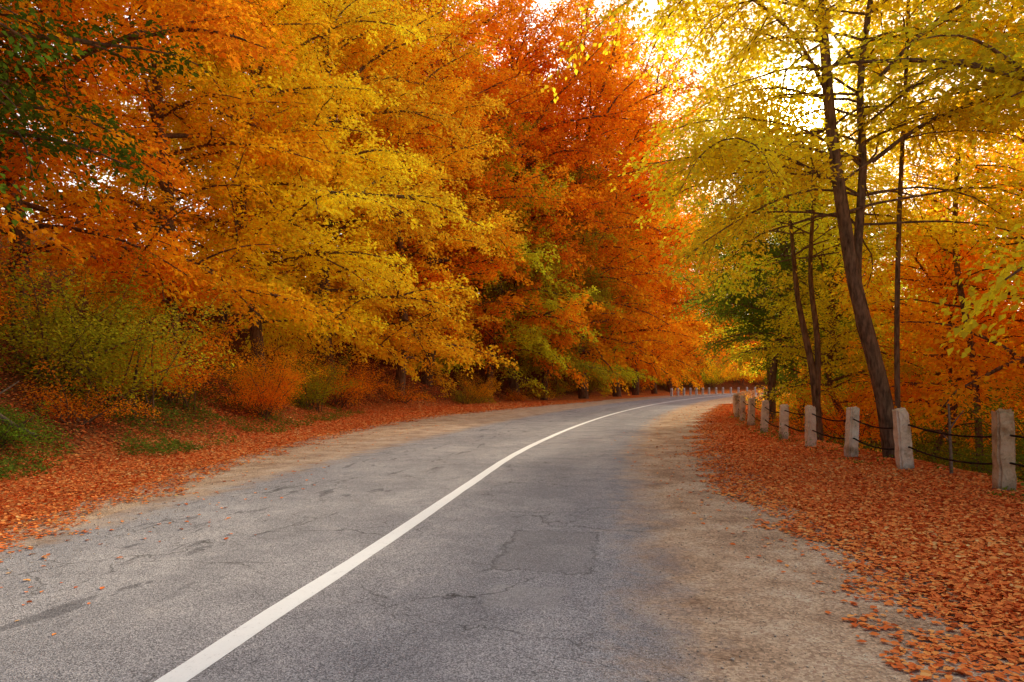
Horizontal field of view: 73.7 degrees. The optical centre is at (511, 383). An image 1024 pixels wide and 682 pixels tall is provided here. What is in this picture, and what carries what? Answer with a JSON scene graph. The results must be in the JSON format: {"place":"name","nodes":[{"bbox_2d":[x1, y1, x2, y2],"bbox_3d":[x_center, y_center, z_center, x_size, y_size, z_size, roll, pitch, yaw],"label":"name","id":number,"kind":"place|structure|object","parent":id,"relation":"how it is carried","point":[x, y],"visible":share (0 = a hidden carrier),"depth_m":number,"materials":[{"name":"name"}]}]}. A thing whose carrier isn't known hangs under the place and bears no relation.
{"place":"outdoors","nodes":[
{"label":"outdoors","id":0,"kind":"place"},
{"bbox_2d":[0,393,838,681],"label":"road","id":1,"kind":"structure","parent":0,"point":[446,592],"depth_m":5.38,"materials":[{"name":"grey asphalt"}]},
{"bbox_2d":[154,395,723,681],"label":"road marking","id":2,"kind":"object","parent":1,"relation":"on","point":[196,664],"visible":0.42,"depth_m":4.78,"materials":[{"name":"white paint"}]},
{"bbox_2d":[0,430,1007,681],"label":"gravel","id":3,"kind":"structure","parent":0,"point":[618,566],"depth_m":5.16,"materials":[{"name":"beige gravel"}]},
{"bbox_2d":[0,392,1023,681],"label":"gravel shoulder","id":4,"kind":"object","parent":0,"point":[822,632],"visible":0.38,"depth_m":5.45},
{"bbox_2d":[0,223,1023,626],"bbox_3d":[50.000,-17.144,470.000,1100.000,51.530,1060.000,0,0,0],"label":"ground","id":5,"kind":"structure","parent":0,"point":[480,373],"depth_m":19.20,"materials":[{"name":"orange plant"}]},
{"bbox_2d":[0,381,37,436],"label":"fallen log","id":6,"kind":"object","parent":5,"relation":"on","point":[1,415],"visible":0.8,"depth_m":12.28,"materials":[{"name":"brown wood"}]},
{"bbox_2d":[0,398,68,455],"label":"bush","id":7,"kind":"object","parent":5,"relation":"on","point":[11,434],"visible":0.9,"depth_m":12.04,"materials":[{"name":"green plant"}]},
{"bbox_2d":[0,228,77,339],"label":"bush","id":8,"kind":"object","parent":5,"relation":"on","point":[13,288],"visible":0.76,"depth_m":15.13,"materials":[{"name":"orange plant"}]},
{"bbox_2d":[0,0,95,244],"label":"tree","id":9,"kind":"object","parent":5,"relation":"on","point":[11,105],"visible":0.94,"depth_m":10.62,"materials":[{"name":"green plant"}]},
{"bbox_2d":[0,0,123,247],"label":"tree","id":10,"kind":"object","parent":5,"relation":"on","point":[64,11],"visible":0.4,"depth_m":16.13,"materials":[{"name":"orange plant"}]},
{"bbox_2d":[12,354,166,424],"bbox_3d":[-9.314,0.207,14.893,2.365,1.600,3.141,0,0,39],"label":"bush","id":11,"kind":"object","parent":5,"relation":"on","point":[80,413],"visible":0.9,"depth_m":14.60,"materials":[{"name":"orange plant"}]},
{"bbox_2d":[0,0,210,213],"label":"tree","id":12,"kind":"object","parent":5,"relation":"on","point":[85,141],"visible":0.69,"depth_m":14.13,"materials":[{"name":"orange plant"}]},
{"bbox_2d":[0,230,212,392],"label":"bush","id":13,"kind":"object","parent":5,"relation":"on","point":[116,336],"visible":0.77,"depth_m":15.76,"materials":[{"name":"green plant"}]},
{"bbox_2d":[0,261,242,421],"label":"bush","id":14,"kind":"object","parent":5,"relation":"on","point":[133,385],"visible":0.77,"depth_m":16.08,"materials":[{"name":"green plant"}]},
{"bbox_2d":[0,0,297,344],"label":"tree","id":15,"kind":"object","parent":5,"relation":"on","point":[182,27],"visible":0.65,"depth_m":17.25,"materials":[{"name":"orange plant"}]},
{"bbox_2d":[70,295,261,409],"bbox_3d":[-9.993,-0.740,19.387,4.663,3.158,5.247,0,0,18],"label":"bush","id":16,"kind":"object","parent":5,"relation":"on","point":[192,382],"visible":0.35,"depth_m":19.29,"materials":[{"name":"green plant"}]},
{"bbox_2d":[0,0,367,374],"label":"tree","id":17,"kind":"object","parent":5,"relation":"on","point":[287,148],"visible":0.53,"depth_m":23.11,"materials":[{"name":"orange plant"}]},
{"bbox_2d":[72,1,397,330],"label":"tree","id":18,"kind":"object","parent":5,"relation":"on","point":[294,267],"visible":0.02,"depth_m":37.99,"materials":[{"name":"yellow plant"}]},
{"bbox_2d":[191,347,308,420],"bbox_3d":[-8.895,0.047,23.673,3.886,2.632,4.373,0,0,-40],"label":"bush","id":19,"kind":"object","parent":5,"relation":"on","point":[272,399],"visible":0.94,"depth_m":23.47,"materials":[{"name":"orange plant"}]},
{"bbox_2d":[36,0,496,385],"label":"tree","id":20,"kind":"object","parent":5,"relation":"on","point":[321,200],"visible":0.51,"depth_m":27.80,"materials":[{"name":"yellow plant"}]},
{"bbox_2d":[214,325,330,405],"bbox_3d":[-9.723,-0.636,26.749,4.663,3.158,5.247,0,0,-4],"label":"bush","id":21,"kind":"object","parent":5,"relation":"on","point":[275,366],"visible":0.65,"depth_m":26.44,"materials":[{"name":"orange plant"}]},
{"bbox_2d":[269,347,363,411],"bbox_3d":[-9.490,-0.163,30.878,4.663,3.158,5.247,0,0,17],"label":"bush","id":22,"kind":"object","parent":5,"relation":"on","point":[311,389],"visible":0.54,"depth_m":30.61,"materials":[{"name":"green plant"}]},
{"bbox_2d":[152,0,500,394],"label":"tree","id":23,"kind":"object","parent":5,"relation":"on","point":[360,53],"visible":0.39,"depth_m":36.61,"materials":[{"name":"yellow plant"}]},
{"bbox_2d":[206,2,447,312],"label":"tree","id":24,"kind":"object","parent":5,"relation":"on","point":[369,174],"depth_m":49.12,"materials":[{"name":"yellow plant"}]},
{"bbox_2d":[283,346,394,409],"bbox_3d":[-8.700,-0.379,34.675,5.685,3.422,5.052,0,0,-8],"label":"bush","id":25,"kind":"object","parent":5,"relation":"on","point":[359,389],"visible":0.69,"depth_m":34.85,"materials":[{"name":"orange plant"}]},
{"bbox_2d":[227,0,530,398],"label":"tree","id":26,"kind":"object","parent":5,"relation":"on","point":[451,162],"visible":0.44,"depth_m":42.15,"materials":[{"name":"yellow plant"}]},
{"bbox_2d":[378,376,438,404],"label":"bush","id":27,"kind":"object","parent":5,"relation":"on","point":[403,397],"visible":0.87,"depth_m":41.55,"materials":[{"name":"orange plant"}]},
{"bbox_2d":[333,0,493,323],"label":"tree","id":28,"kind":"object","parent":5,"relation":"on","point":[450,253],"visible":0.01,"depth_m":54.12,"materials":[{"name":"yellow plant"}]},
{"bbox_2d":[305,0,582,385],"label":"tree","id":29,"kind":"object","parent":5,"relation":"on","point":[512,85],"visible":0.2,"depth_m":49.43,"materials":[{"name":"orange plant"}]},
{"bbox_2d":[447,382,495,404],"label":"bush","id":30,"kind":"object","parent":5,"relation":"on","point":[466,401],"visible":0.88,"depth_m":49.03,"materials":[{"name":"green plant"}]},
{"bbox_2d":[441,368,502,402],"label":"bush","id":31,"kind":"object","parent":5,"relation":"on","point":[485,388],"visible":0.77,"depth_m":51.02,"materials":[{"name":"orange plant"}]},
{"bbox_2d":[411,0,596,334],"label":"tree","id":32,"kind":"object","parent":5,"relation":"on","point":[470,8],"visible":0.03,"depth_m":63.48,"materials":[{"name":"orange plant"}]},
{"bbox_2d":[409,79,601,396],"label":"tree","id":33,"kind":"object","parent":5,"relation":"on","point":[532,339],"visible":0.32,"depth_m":54.32,"materials":[{"name":"orange plant"}]},
{"bbox_2d":[0,345,1023,681],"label":"fallen leaves","id":34,"kind":"object","parent":5,"relation":"on","point":[728,429],"visible":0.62,"depth_m":8.85,"materials":[{"name":"orange plant"}]},
{"bbox_2d":[0,341,1023,501],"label":"undergrowth","id":35,"kind":"object","parent":5,"relation":"on","point":[177,443],"visible":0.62,"depth_m":16.06,"materials":[{"name":"green plant"}]},
{"bbox_2d":[502,387,528,400],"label":"bush","id":36,"kind":"object","parent":5,"relation":"on","point":[514,397],"visible":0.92,"depth_m":56.97,"materials":[{"name":"orange plant"}]},
{"bbox_2d":[372,0,668,397],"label":"tree","id":37,"kind":"object","parent":5,"relation":"on","point":[529,55],"visible":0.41,"depth_m":57.21,"materials":[{"name":"orange plant"}]},
{"bbox_2d":[526,375,559,399],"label":"bush","id":38,"kind":"object","parent":5,"relation":"on","point":[538,392],"visible":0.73,"depth_m":62.00,"materials":[{"name":"green plant"}]},
{"bbox_2d":[468,117,630,399],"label":"tree","id":39,"kind":"object","parent":5,"relation":"on","point":[602,296],"visible":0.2,"depth_m":61.58,"materials":[{"name":"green plant"}]},
{"bbox_2d":[567,373,598,394],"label":"bush","id":40,"kind":"object","parent":5,"relation":"on","point":[591,386],"visible":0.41,"depth_m":76.84,"materials":[{"name":"green plant"}]},
{"bbox_2d":[525,163,656,396],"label":"tree","id":41,"kind":"object","parent":5,"relation":"on","point":[628,373],"visible":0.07,"depth_m":72.30,"materials":[{"name":"orange plant"}]},
{"bbox_2d":[489,0,714,398],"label":"tree","id":42,"kind":"object","parent":5,"relation":"on","point":[605,88],"visible":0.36,"depth_m":65.44,"materials":[{"name":"orange plant"}]},
{"bbox_2d":[596,384,623,395],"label":"bush","id":43,"kind":"object","parent":5,"relation":"on","point":[610,394],"visible":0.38,"depth_m":83.70,"materials":[{"name":"orange plant"}]},
{"bbox_2d":[593,360,631,386],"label":"bush","id":44,"kind":"object","parent":5,"relation":"on","point":[619,378],"visible":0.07,"depth_m":91.10,"materials":[{"name":"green plant"}]},
{"bbox_2d":[537,18,743,396],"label":"tree","id":45,"kind":"object","parent":5,"relation":"on","point":[678,328],"visible":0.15,"depth_m":76.73,"materials":[{"name":"orange plant"}]},
{"bbox_2d":[620,370,663,391],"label":"bush","id":46,"kind":"object","parent":5,"relation":"on","point":[643,384],"visible":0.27,"depth_m":95.36,"materials":[{"name":"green plant"}]},
{"bbox_2d":[620,360,663,392],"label":"bush","id":47,"kind":"object","parent":5,"relation":"on","point":[640,380],"visible":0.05,"depth_m":98.56,"materials":[{"name":"orange plant"}]},
{"bbox_2d":[585,98,730,394],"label":"tree","id":48,"kind":"object","parent":5,"relation":"on","point":[681,357],"visible":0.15,"depth_m":88.68,"materials":[{"name":"orange plant"}]},
{"bbox_2d":[618,148,734,393],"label":"tree","id":49,"kind":"object","parent":5,"relation":"on","point":[654,390],"visible":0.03,"depth_m":99.24,"materials":[{"name":"orange plant"}]},
{"bbox_2d":[658,365,702,390],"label":"bush","id":50,"kind":"object","parent":5,"relation":"on","point":[661,384],"visible":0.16,"depth_m":113.33,"materials":[{"name":"orange plant"}]},
{"bbox_2d":[641,198,730,391],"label":"tree","id":51,"kind":"object","parent":5,"relation":"on","point":[669,384],"visible":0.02,"depth_m":110.89,"materials":[{"name":"orange plant"}]},
{"bbox_2d":[679,363,709,386],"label":"bush","id":52,"kind":"object","parent":5,"relation":"on","point":[694,377],"visible":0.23,"depth_m":121.12,"materials":[{"name":"orange plant"}]},
{"bbox_2d":[671,196,742,384],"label":"tree","id":53,"kind":"object","parent":5,"relation":"on","point":[700,363],"visible":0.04,"depth_m":121.64,"materials":[{"name":"orange plant"}]},
{"bbox_2d":[692,362,741,387],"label":"bush","id":54,"kind":"object","parent":5,"relation":"on","point":[711,383],"visible":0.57,"depth_m":123.91,"materials":[{"name":"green plant"}]},
{"bbox_2d":[704,361,747,383],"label":"bush","id":55,"kind":"object","parent":5,"relation":"on","point":[721,375],"visible":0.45,"depth_m":127.43,"materials":[{"name":"yellow plant"}]},
{"bbox_2d":[693,246,773,378],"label":"tree","id":56,"kind":"object","parent":5,"relation":"on","point":[753,343],"visible":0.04,"depth_m":132.19,"materials":[{"name":"yellow plant"}]},
{"bbox_2d":[733,395,739,416],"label":"fence post","id":57,"kind":"object","parent":5,"relation":"on","point":[736,403],"visible":0.68,"depth_m":29.72,"materials":[{"name":"stone"}]},
{"bbox_2d":[718,356,756,384],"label":"bush","id":58,"kind":"object","parent":5,"relation":"on","point":[730,372],"visible":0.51,"depth_m":129.85,"materials":[{"name":"yellow plant"}]},
{"bbox_2d":[739,396,745,420],"bbox_3d":[9.118,1.111,27.012,0.228,1.269,0.227,1,-1,9],"label":"fence post","id":59,"kind":"object","parent":5,"relation":"on","point":[742,405],"visible":0.69,"depth_m":26.92,"materials":[{"name":"stone"}]},
{"bbox_2d":[747,397,755,425],"bbox_3d":[8.416,1.114,24.011,0.228,1.266,0.230,3,-1,-5],"label":"fence post","id":60,"kind":"object","parent":5,"relation":"on","point":[751,412],"visible":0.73,"depth_m":23.92,"materials":[{"name":"concrete"}]},
{"bbox_2d":[743,367,766,385],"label":"bush","id":61,"kind":"object","parent":5,"relation":"on","point":[759,378],"visible":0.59,"depth_m":132.64,"materials":[{"name":"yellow plant"}]},
{"bbox_2d":[663,98,849,419],"bbox_3d":[11.610,-5.407,31.596,7.972,15.559,10.824,0,0,5],"label":"tree","id":62,"kind":"object","parent":5,"relation":"on","point":[710,312],"visible":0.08,"depth_m":31.95,"materials":[{"name":"yellow plant"}]},
{"bbox_2d":[760,400,768,433],"bbox_3d":[7.624,1.115,20.600,0.231,1.270,0.233,3,0,11],"label":"fence post","id":63,"kind":"object","parent":5,"relation":"on","point":[764,415],"visible":0.64,"depth_m":20.51,"materials":[{"name":"concrete"}]},
{"bbox_2d":[746,386,795,408],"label":"bush","id":64,"kind":"object","parent":5,"relation":"on","point":[765,395],"visible":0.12,"depth_m":43.03,"materials":[{"name":"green plant"}]},
{"bbox_2d":[744,388,808,421],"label":"bush","id":65,"kind":"object","parent":5,"relation":"on","point":[792,405],"visible":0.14,"depth_m":34.78,"materials":[{"name":"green plant"}]},
{"bbox_2d":[541,0,1023,459],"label":"tree","id":66,"kind":"object","parent":5,"relation":"on","point":[717,154],"visible":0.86,"depth_m":13.51,"materials":[{"name":"yellow plant"}]},
{"bbox_2d":[779,404,788,439],"bbox_3d":[7.213,1.140,18.115,0.226,1.196,0.234,2,-2,11],"label":"fence post","id":67,"kind":"object","parent":5,"relation":"on","point":[783,417],"visible":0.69,"depth_m":18.03,"materials":[{"name":"concrete"}]},
{"bbox_2d":[697,181,887,415],"bbox_3d":[15.849,-4.648,38.623,10.824,15.559,7.972,0,0,10],"label":"tree","id":68,"kind":"object","parent":5,"relation":"on","point":[717,334],"visible":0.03,"depth_m":38.52,"materials":[{"name":"yellow plant"}]},
{"bbox_2d":[691,71,908,421],"bbox_3d":[10.387,-4.723,26.227,7.016,13.692,9.525,0,0,18],"label":"tree","id":69,"kind":"object","parent":5,"relation":"on","point":[773,367],"visible":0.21,"depth_m":25.98,"materials":[{"name":"yellow plant"}]},
{"bbox_2d":[713,178,906,428],"bbox_3d":[12.122,-3.065,27.702,7.915,11.345,9.001,0,0,-1],"label":"tree","id":70,"kind":"object","parent":5,"relation":"on","point":[790,368],"visible":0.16,"depth_m":27.79,"materials":[{"name":"green plant"}]},
{"bbox_2d":[804,405,816,446],"bbox_3d":[6.998,1.119,16.003,0.228,1.242,0.227,0,-1,-5],"label":"fence post","id":71,"kind":"object","parent":5,"relation":"on","point":[810,422],"visible":0.77,"depth_m":15.92,"materials":[{"name":"concrete"}]},
{"bbox_2d":[773,403,851,435],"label":"bush","id":72,"kind":"object","parent":5,"relation":"on","point":[803,421],"visible":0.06,"depth_m":23.36,"materials":[{"name":"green plant"}]},
{"bbox_2d":[756,373,871,428],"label":"bush","id":73,"kind":"object","parent":5,"relation":"on","point":[822,401],"visible":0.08,"depth_m":40.32,"materials":[{"name":"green plant"}]},
{"bbox_2d":[703,117,943,440],"bbox_3d":[7.903,-2.346,18.033,5.504,8.761,5.569,0,0,0],"label":"tree","id":74,"kind":"object","parent":5,"relation":"on","point":[814,368],"visible":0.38,"depth_m":17.95,"materials":[{"name":"yellow plant"}]},
{"bbox_2d":[775,396,872,448],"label":"bush","id":75,"kind":"object","parent":5,"relation":"on","point":[822,413],"visible":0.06,"depth_m":29.71,"materials":[{"name":"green plant"}]},
{"bbox_2d":[715,170,943,431],"bbox_3d":[9.891,-2.118,21.430,6.530,9.360,7.426,0,0,-42],"label":"tree","id":76,"kind":"object","parent":5,"relation":"on","point":[834,338],"visible":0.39,"depth_m":20.74,"materials":[{"name":"yellow plant"}]},
{"bbox_2d":[756,268,912,406],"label":"tree","id":77,"kind":"object","parent":5,"relation":"on","point":[822,366],"depth_m":45.39,"materials":[{"name":"yellow plant"}]},
{"bbox_2d":[759,359,935,450],"bbox_3d":[10.207,0.787,20.848,5.051,3.040,4.488,0,0,20],"label":"bush","id":78,"kind":"object","parent":5,"relation":"on","point":[839,429],"visible":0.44,"depth_m":20.32,"materials":[{"name":"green plant"}]},
{"bbox_2d":[844,406,859,456],"bbox_3d":[6.820,1.101,13.704,0.228,1.306,0.229,3,0,-9],"label":"fence post","id":79,"kind":"object","parent":5,"relation":"on","point":[852,427],"visible":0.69,"depth_m":13.62,"materials":[{"name":"concrete"}]},
{"bbox_2d":[831,410,880,449],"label":"bush","id":80,"kind":"object","parent":5,"relation":"on","point":[862,439],"visible":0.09,"depth_m":26.27,"materials":[{"name":"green plant"}]},
{"bbox_2d":[773,360,984,459],"bbox_3d":[15.793,1.214,28.097,8.783,5.286,7.805,0,0,36],"label":"bush","id":81,"kind":"object","parent":5,"relation":"on","point":[847,406],"visible":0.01,"depth_m":28.09,"materials":[{"name":"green plant"}]},
{"bbox_2d":[762,0,1023,357],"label":"tree","id":82,"kind":"object","parent":5,"relation":"on","point":[1013,70],"visible":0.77,"depth_m":11.69,"materials":[{"name":"yellow plant"}]},
{"bbox_2d":[892,407,913,471],"bbox_3d":[6.769,1.086,11.806,0.249,1.363,0.233,-5,-1,4],"label":"fence post","id":83,"kind":"object","parent":5,"relation":"on","point":[902,443],"visible":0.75,"depth_m":11.72,"materials":[{"name":"stone"}]},
{"bbox_2d":[794,0,1023,408],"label":"tree","id":84,"kind":"object","parent":5,"relation":"on","point":[897,304],"visible":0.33,"depth_m":14.56,"materials":[{"name":"yellow plant"}]},
{"bbox_2d":[821,214,1023,449],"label":"tree","id":85,"kind":"object","parent":5,"relation":"on","point":[856,387],"visible":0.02,"depth_m":26.62,"materials":[{"name":"orange plant"}]},
{"bbox_2d":[822,0,1023,472],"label":"tree","id":86,"kind":"object","parent":5,"relation":"on","point":[960,289],"visible":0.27,"depth_m":15.95,"materials":[{"name":"yellow plant"}]},
{"bbox_2d":[827,110,1023,421],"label":"tree","id":87,"kind":"object","parent":5,"relation":"on","point":[997,153],"visible":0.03,"depth_m":21.14,"materials":[{"name":"yellow plant"}]},
{"bbox_2d":[828,172,1023,462],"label":"tree","id":88,"kind":"object","parent":5,"relation":"on","point":[904,385],"visible":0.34,"depth_m":17.55,"materials":[{"name":"orange plant"}]},
{"bbox_2d":[839,367,1022,471],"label":"bush","id":89,"kind":"object","parent":5,"relation":"on","point":[930,442],"visible":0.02,"depth_m":24.52,"materials":[{"name":"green plant"}]},
{"bbox_2d":[869,220,1023,465],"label":"tree","id":90,"kind":"object","parent":5,"relation":"on","point":[940,399],"visible":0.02,"depth_m":21.64,"materials":[{"name":"orange plant"}]},
{"bbox_2d":[870,61,1023,454],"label":"tree","id":91,"kind":"object","parent":5,"relation":"on","point":[1016,358],"visible":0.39,"depth_m":15.89,"materials":[{"name":"orange plant"}]},
{"bbox_2d":[870,375,1023,479],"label":"bush","id":92,"kind":"object","parent":5,"relation":"on","point":[965,465],"visible":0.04,"depth_m":20.66,"materials":[{"name":"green plant"}]},
{"bbox_2d":[877,284,1017,451],"bbox_3d":[21.403,-1.042,33.243,8.410,12.054,9.564,0,0,-20],"label":"tree","id":93,"kind":"object","parent":5,"relation":"on","point":[922,349],"visible":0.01,"depth_m":33.91,"materials":[{"name":"orange plant"}]},
{"bbox_2d":[939,404,963,473],"bbox_3d":[7.248,0.969,11.267,0.455,1.278,0.214,0,0,-36],"label":"sapling","id":94,"kind":"object","parent":5,"relation":"on","point":[950,426],"visible":0.88,"depth_m":11.24,"materials":[{"name":"brown wood"}]},
{"bbox_2d":[910,415,1023,479],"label":"bush","id":95,"kind":"object","parent":5,"relation":"on","point":[932,460],"visible":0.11,"depth_m":16.10,"materials":[{"name":"green plant"}]},
{"bbox_2d":[917,377,1023,481],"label":"bush","id":96,"kind":"object","parent":5,"relation":"on","point":[989,467],"visible":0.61,"depth_m":12.26,"materials":[{"name":"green plant"}]},
{"bbox_2d":[991,409,1016,491],"bbox_3d":[6.805,1.066,9.445,0.244,1.435,0.234,-2,1,8],"label":"fence post","id":97,"kind":"object","parent":5,"relation":"on","point":[1003,450],"visible":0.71,"depth_m":9.35,"materials":[{"name":"wood"}]},
{"bbox_2d":[738,400,1023,466],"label":"fence cable","id":98,"kind":"object","parent":97,"relation":"attached to","point":[1016,464],"visible":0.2,"depth_m":11.59,"materials":[{"name":"black metal"}]},
{"bbox_2d":[738,392,1023,438],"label":"fence cable","id":99,"kind":"object","parent":97,"relation":"attached to","point":[1011,435],"visible":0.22,"depth_m":11.57,"materials":[{"name":"black metal"}]},
{"bbox_2d":[986,393,1023,480],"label":"bush","id":100,"kind":"object","parent":5,"relation":"on","point":[1018,446],"visible":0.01,"depth_m":15.94,"materials":[{"name":"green plant"}]},
{"bbox_2d":[1,0,1023,310],"label":"sky","id":101,"kind":"structure","parent":0,"point":[652,4],"materials":[{"name":"white"}]}
]}

